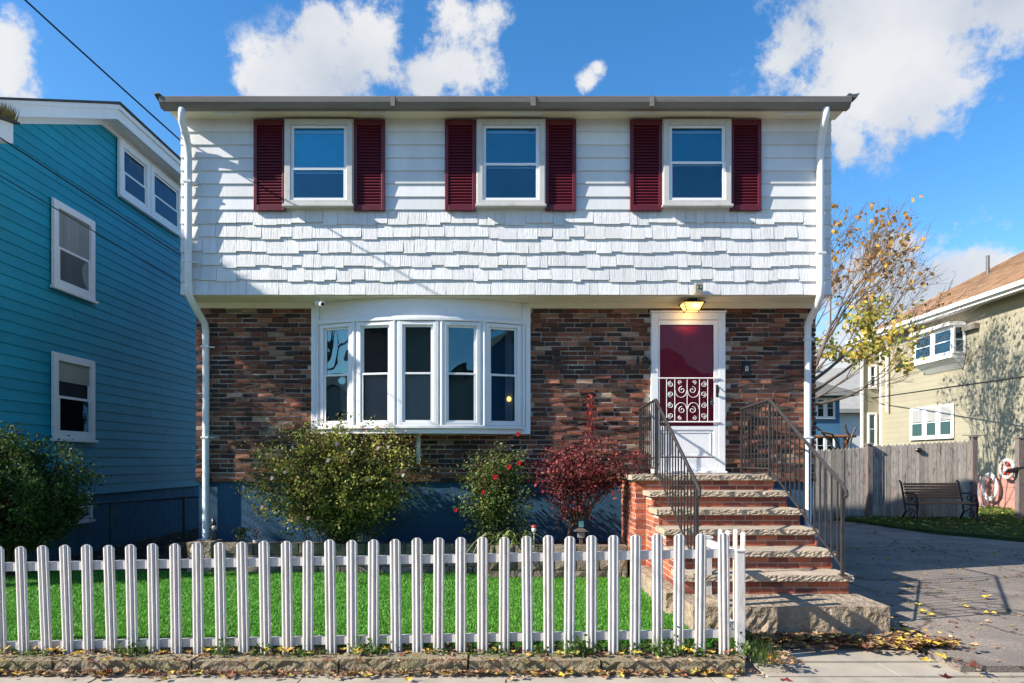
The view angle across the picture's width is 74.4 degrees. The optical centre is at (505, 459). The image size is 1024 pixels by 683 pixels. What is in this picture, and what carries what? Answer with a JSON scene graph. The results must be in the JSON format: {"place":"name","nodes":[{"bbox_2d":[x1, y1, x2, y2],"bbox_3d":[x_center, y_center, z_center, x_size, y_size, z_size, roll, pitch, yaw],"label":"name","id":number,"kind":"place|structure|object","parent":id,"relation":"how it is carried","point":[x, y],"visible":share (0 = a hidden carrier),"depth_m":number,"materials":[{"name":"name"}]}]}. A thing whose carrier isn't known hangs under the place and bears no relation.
{"place":"outdoors","nodes":[
{"label":"outdoors","id":0,"kind":"place"},
{"bbox_2d":[5,570,733,647],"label":"front lawn","id":1,"kind":"structure","parent":0,"point":[625,644],"depth_m":6.73,"materials":[{"name":"green plant"}]},
{"bbox_2d":[0,528,742,668],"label":"soil strip","id":2,"kind":"object","parent":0,"point":[139,557],"visible":0.09,"depth_m":5.49,"materials":[{"name":"brown soil"}]},
{"bbox_2d":[0,421,111,576],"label":"evergreen bush","id":3,"kind":"object","parent":2,"relation":"on","point":[37,505],"visible":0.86,"depth_m":8.24,"materials":[{"name":"green plant"}]},
{"bbox_2d":[27,496,198,561],"bbox_3d":[-5.822,1.061,10.911,0.050,0.878,4.793,0,0,15],"label":"chain link fence","id":4,"kind":"object","parent":2,"relation":"on","point":[111,521],"visible":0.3,"depth_m":10.72,"materials":[{"name":"metal"}]},
{"bbox_2d":[0,529,745,660],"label":"picket fence","id":5,"kind":"object","parent":2,"relation":"on","point":[705,551],"visible":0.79,"depth_m":5.29,"materials":[{"name":"white wood"}]},
{"bbox_2d":[4,625,789,667],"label":"weeds","id":6,"kind":"object","parent":2,"relation":"on","point":[588,650],"visible":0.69,"depth_m":5.21,"materials":[{"name":"green plant"}]},
{"bbox_2d":[187,539,627,577],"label":"garden wall","id":7,"kind":"structure","parent":2,"relation":"on","point":[406,549],"depth_m":8.52,"materials":[{"name":"stone"}]},
{"bbox_2d":[210,517,217,540],"bbox_3d":[-3.785,0.902,8.750,0.110,0.326,0.095,0,0,0],"label":"garden gnome","id":8,"kind":"object","parent":7,"relation":"on","point":[213,534],"visible":0.94,"depth_m":8.72,"materials":[{"name":"ceramic"}]},
{"bbox_2d":[466,529,542,553],"bbox_3d":[0.032,1.026,8.195,1.139,0.348,0.645,0,0,0],"label":"strap leaf plant","id":9,"kind":"object","parent":7,"relation":"on","point":[512,541],"visible":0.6,"depth_m":8.25,"materials":[{"name":"green plant"}]},
{"bbox_2d":[531,525,536,545],"bbox_3d":[0.340,0.944,8.200,0.068,0.312,0.065,0,0,0],"label":"mushroom ornament","id":10,"kind":"object","parent":7,"relation":"on","point":[533,528],"visible":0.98,"depth_m":8.18,"materials":[{"name":"ceramic"}]},
{"bbox_2d":[165,542,607,574],"bbox_3d":[-1.475,1.350,8.710,5.850,0.500,0.780,0,0,0],"label":"garden bed","id":11,"kind":"object","parent":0,"point":[183,550],"visible":0.15,"depth_m":8.72,"materials":[{"name":"brown soil"}]},
{"bbox_2d":[232,526,250,542],"bbox_3d":[-3.415,0.974,8.700,0.248,0.256,0.176,0,0,0],"label":"dark plant","id":12,"kind":"object","parent":11,"relation":"on","point":[242,531],"visible":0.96,"depth_m":8.69,"materials":[{"name":"green plant"}]},
{"bbox_2d":[250,529,261,542],"bbox_3d":[-3.221,0.992,8.699,0.138,0.216,0.083,0,0,29],"label":"pot","id":13,"kind":"object","parent":11,"relation":"on","point":[255,540],"visible":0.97,"depth_m":8.70,"materials":[{"name":"ceramic"}]},
{"bbox_2d":[231,409,438,552],"bbox_3d":[-2.112,0.288,8.392,2.588,1.838,1.162,0,0,0],"label":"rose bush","id":14,"kind":"object","parent":11,"relation":"on","point":[338,498],"visible":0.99,"depth_m":8.37,"materials":[{"name":"green plant"}]},
{"bbox_2d":[444,432,538,546],"bbox_3d":[-0.187,0.435,8.484,1.197,1.558,0.930,0,0,0],"label":"rose bush","id":15,"kind":"object","parent":11,"relation":"on","point":[491,505],"visible":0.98,"depth_m":8.47,"materials":[{"name":"green plant"}]},
{"bbox_2d":[573,521,588,544],"bbox_3d":[0.928,0.929,8.350,0.180,0.342,0.160,0,0,0],"label":"garden lantern","id":16,"kind":"object","parent":11,"relation":"on","point":[580,531],"visible":0.9,"depth_m":8.32,"materials":[{"name":"stone"}]},
{"bbox_2d":[522,394,658,535],"bbox_3d":[1.067,0.162,8.446,1.740,1.982,0.747,0,0,0],"label":"japanese maple","id":17,"kind":"object","parent":11,"relation":"on","point":[577,467],"visible":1,"depth_m":8.43,"materials":[{"name":"red plant"}]},
{"bbox_2d":[0,659,1023,682],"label":"sidewalk","id":18,"kind":"structure","parent":0,"point":[750,677],"depth_m":4.93,"materials":[{"name":"concrete"}]},
{"bbox_2d":[0,652,744,675],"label":"kerb","id":19,"kind":"structure","parent":18,"relation":"on","point":[345,662],"depth_m":5.07,"materials":[{"name":"grey stone"}]},
{"bbox_2d":[0,505,1023,682],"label":"fallen leaves","id":20,"kind":"object","parent":18,"relation":"on","point":[903,639],"visible":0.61,"depth_m":5.23,"materials":[{"name":"brown plant"}]},
{"bbox_2d":[0,0,1023,367],"label":"sky","id":21,"kind":"structure","parent":0,"point":[937,114],"materials":[{"name":"blue"}]},
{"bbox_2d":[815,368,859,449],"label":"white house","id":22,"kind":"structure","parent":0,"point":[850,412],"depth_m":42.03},
{"bbox_2d":[745,646,1023,677],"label":"path","id":23,"kind":"structure","parent":0,"point":[901,661],"depth_m":5.22,"materials":[{"name":"concrete"}]},
{"bbox_2d":[813,520,1023,672],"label":"driveway","id":24,"kind":"structure","parent":0,"point":[1008,639],"depth_m":8.28,"materials":[{"name":"concrete"}]},
{"bbox_2d":[813,443,873,519],"bbox_3d":[6.791,0.560,17.188,4.985,1.960,0.241,0,0,1],"label":"wooden fence","id":25,"kind":"object","parent":24,"relation":"on","point":[852,468],"visible":0.17,"depth_m":17.20,"materials":[{"name":"grey wood"}]},
{"bbox_2d":[833,497,1023,541],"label":"back lawn","id":26,"kind":"structure","parent":0,"point":[981,535],"depth_m":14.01,"materials":[{"name":"green plant"}]},
{"bbox_2d":[814,434,856,448],"bbox_3d":[9.541,0.372,20.029,1.661,2.256,0.137,0,0,0],"label":"trellis","id":27,"kind":"object","parent":26,"relation":"on","point":[844,437],"visible":0.33,"depth_m":19.98,"materials":[{"name":"brown wood"}]},
{"bbox_2d":[816,424,856,449],"bbox_3d":[9.657,-0.561,19.955,1.278,1.022,0.366,0,0,0],"label":"bare vine","id":28,"kind":"object","parent":27,"relation":"attached to","point":[833,436],"visible":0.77,"depth_m":19.91,"materials":[{"name":"plant"}]},
{"bbox_2d":[814,381,858,450],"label":"blue house","id":29,"kind":"structure","parent":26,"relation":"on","point":[828,417],"depth_m":35.00,"materials":[{"name":"blue wood"}]},
{"bbox_2d":[816,438,824,450],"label":"window","id":30,"kind":"structure","parent":29,"relation":"in","point":[820,442],"depth_m":34.95,"materials":[{"name":"white glass"}]},
{"bbox_2d":[816,398,825,418],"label":"window","id":31,"kind":"structure","parent":29,"relation":"in","point":[820,409],"depth_m":34.93,"materials":[{"name":"white glass"}]},
{"bbox_2d":[825,398,834,418],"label":"window","id":32,"kind":"structure","parent":29,"relation":"in","point":[830,407],"depth_m":34.94,"materials":[{"name":"white glass"}]},
{"bbox_2d":[825,438,834,449],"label":"window","id":33,"kind":"structure","parent":29,"relation":"in","point":[827,446],"depth_m":34.95,"materials":[{"name":"white glass"}]},
{"bbox_2d":[814,195,989,405],"bbox_3d":[10.768,-3.429,19.165,5.735,10.068,5.889,0,0,0],"label":"maple tree","id":34,"kind":"object","parent":26,"relation":"on","point":[868,318],"visible":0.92,"depth_m":18.77,"materials":[{"name":"yellow plant"}]},
{"bbox_2d":[873,435,984,517],"bbox_3d":[10.607,0.438,16.998,2.704,2.125,0.179,0,0,7],"label":"wooden fence","id":35,"kind":"object","parent":26,"relation":"on","point":[942,462],"visible":0.82,"depth_m":17.02,"materials":[{"name":"grey wood"}]},
{"bbox_2d":[899,480,978,521],"bbox_3d":[10.375,0.986,16.205,1.470,0.996,0.792,0,0,0],"label":"park bench","id":36,"kind":"object","parent":26,"relation":"on","point":[911,491],"visible":0.99,"depth_m":16.41,"materials":[{"name":"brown wood"}]},
{"bbox_2d":[1006,437,1023,518],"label":"wooden fence","id":37,"kind":"object","parent":26,"relation":"on","point":[1018,469],"visible":0.92,"depth_m":16.88,"materials":[{"name":"grey wood"}]},
{"bbox_2d":[845,251,1023,508],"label":"house","id":38,"kind":"structure","parent":0,"point":[993,412],"depth_m":22.07,"materials":[{"name":"green"}]},
{"bbox_2d":[868,365,876,388],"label":"window","id":39,"kind":"structure","parent":38,"relation":"in","point":[872,370],"depth_m":27.05,"materials":[{"name":"white paint"}]},
{"bbox_2d":[867,413,877,445],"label":"window","id":40,"kind":"structure","parent":38,"relation":"in","point":[871,417],"depth_m":27.07,"materials":[{"name":"white paint"}]},
{"bbox_2d":[909,407,923,439],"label":"window","id":41,"kind":"structure","parent":38,"relation":"in","point":[916,414],"depth_m":24.60,"materials":[{"name":"white paint"}]},
{"bbox_2d":[923,405,937,439],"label":"window","id":42,"kind":"structure","parent":38,"relation":"in","point":[930,412],"depth_m":23.79,"materials":[{"name":"white paint"}]},
{"bbox_2d":[909,321,965,374],"bbox_3d":[14.731,-3.775,23.101,0.562,1.490,2.207,0,0,0],"label":"oriel window","id":43,"kind":"structure","parent":38,"relation":"in","point":[947,345],"depth_m":22.64,"materials":[{"name":"white paint"}]},
{"bbox_2d":[937,403,953,438],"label":"window","id":44,"kind":"structure","parent":38,"relation":"in","point":[945,412],"depth_m":22.98,"materials":[{"name":"white paint"}]},
{"bbox_2d":[872,376,1023,398],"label":"overhead cable","id":45,"kind":"object","parent":38,"relation":"attached to","point":[956,386],"visible":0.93,"depth_m":19.92,"materials":[{"name":"black rubber"}]},
{"bbox_2d":[978,459,1014,506],"bbox_3d":[14.780,0.703,20.954,0.227,1.493,2.521,0,0,-4],"label":"hose reel","id":46,"kind":"object","parent":38,"relation":"attached to","point":[1001,469],"visible":0.91,"depth_m":20.43,"materials":[{"name":"white plastic"}]},
{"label":"ground","id":47,"kind":"structure","parent":0,"visible":0},
{"bbox_2d":[0,97,198,561],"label":"blue house","id":48,"kind":"structure","parent":47,"relation":"on","point":[98,336],"depth_m":10.99,"materials":[{"name":"teal wood"}]},
{"bbox_2d":[0,101,20,120],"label":"roof weeds","id":49,"kind":"object","parent":48,"relation":"on","point":[7,113],"visible":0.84,"depth_m":8.03,"materials":[{"name":"green plant"}]},
{"bbox_2d":[50,351,97,442],"bbox_3d":[-6.571,-0.927,10.294,0.073,1.306,1.065,0,0,0],"label":"window","id":50,"kind":"structure","parent":48,"relation":"in","point":[72,377],"depth_m":10.26,"materials":[{"name":"white paint"}]},
{"bbox_2d":[50,197,97,303],"bbox_3d":[-6.567,-3.156,10.294,0.065,1.320,1.065,0,0,0],"label":"window","id":51,"kind":"structure","parent":48,"relation":"in","point":[72,243],"depth_m":10.24,"materials":[{"name":"white paint"}]},
{"bbox_2d":[65,492,94,524],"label":"window","id":52,"kind":"structure","parent":48,"relation":"in","point":[90,506],"depth_m":10.60,"materials":[{"name":"white paint"}]},
{"bbox_2d":[117,136,151,216],"bbox_3d":[-6.562,-4.989,11.956,0.075,1.020,1.001,0,0,0],"label":"window","id":53,"kind":"structure","parent":48,"relation":"in","point":[133,169],"depth_m":11.92,"materials":[{"name":"white paint"}]},
{"bbox_2d":[149,163,180,237],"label":"window","id":54,"kind":"structure","parent":48,"relation":"in","point":[165,193],"depth_m":13.04,"materials":[{"name":"white paint"}]},
{"bbox_2d":[153,92,859,543],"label":"house","id":55,"kind":"structure","parent":47,"relation":"on","point":[457,278],"depth_m":8.57,"materials":[{"name":"white wood"}]},
{"bbox_2d":[0,137,180,255],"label":"overhead cable","id":56,"kind":"object","parent":55,"relation":"attached to","point":[85,193],"visible":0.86,"depth_m":7.29,"materials":[{"name":"black rubber"}]},
{"bbox_2d":[0,175,180,282],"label":"overhead cable","id":57,"kind":"object","parent":55,"relation":"attached to","point":[86,227],"visible":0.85,"depth_m":7.45,"materials":[{"name":"black rubber"}]},
{"bbox_2d":[24,0,180,141],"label":"overhead cable","id":58,"kind":"object","parent":55,"relation":"attached to","point":[81,51],"visible":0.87,"depth_m":7.92,"materials":[{"name":"black rubber"}]},
{"bbox_2d":[282,119,353,208],"bbox_3d":[-2.360,-3.744,8.512,0.890,1.118,0.100,0,0,0],"label":"window","id":59,"kind":"structure","parent":55,"relation":"in","point":[319,153],"depth_m":8.53,"materials":[{"name":"white plastic"}]},
{"bbox_2d":[311,298,529,434],"bbox_3d":[-1.130,-1.211,8.828,2.910,1.742,0.405,0,0,0],"label":"bow window","id":60,"kind":"structure","parent":55,"relation":"in","point":[442,366],"depth_m":8.80,"materials":[{"name":"white paint"}]},
{"bbox_2d":[476,119,546,208],"bbox_3d":[0.063,-3.744,8.512,0.890,1.118,0.100,0,0,0],"label":"window","id":61,"kind":"structure","parent":55,"relation":"in","point":[511,153],"depth_m":8.53,"materials":[{"name":"white plastic"}]},
{"bbox_2d":[650,310,726,472],"bbox_3d":[2.417,-0.900,8.940,1.009,2.154,0.160,0,0,0],"label":"front door","id":62,"kind":"structure","parent":55,"relation":"in","point":[687,350],"depth_m":8.96,"materials":[{"name":"white paint"}]},
{"bbox_2d":[662,119,733,208],"bbox_3d":[2.410,-3.744,8.512,0.890,1.118,0.100,0,0,0],"label":"window","id":63,"kind":"structure","parent":55,"relation":"in","point":[697,153],"depth_m":8.53,"materials":[{"name":"white plastic"}]},
{"bbox_2d":[618,398,896,646],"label":"front steps","id":64,"kind":"structure","parent":47,"relation":"on","point":[795,582],"depth_m":6.95,"materials":[{"name":"stone"}]}
]}

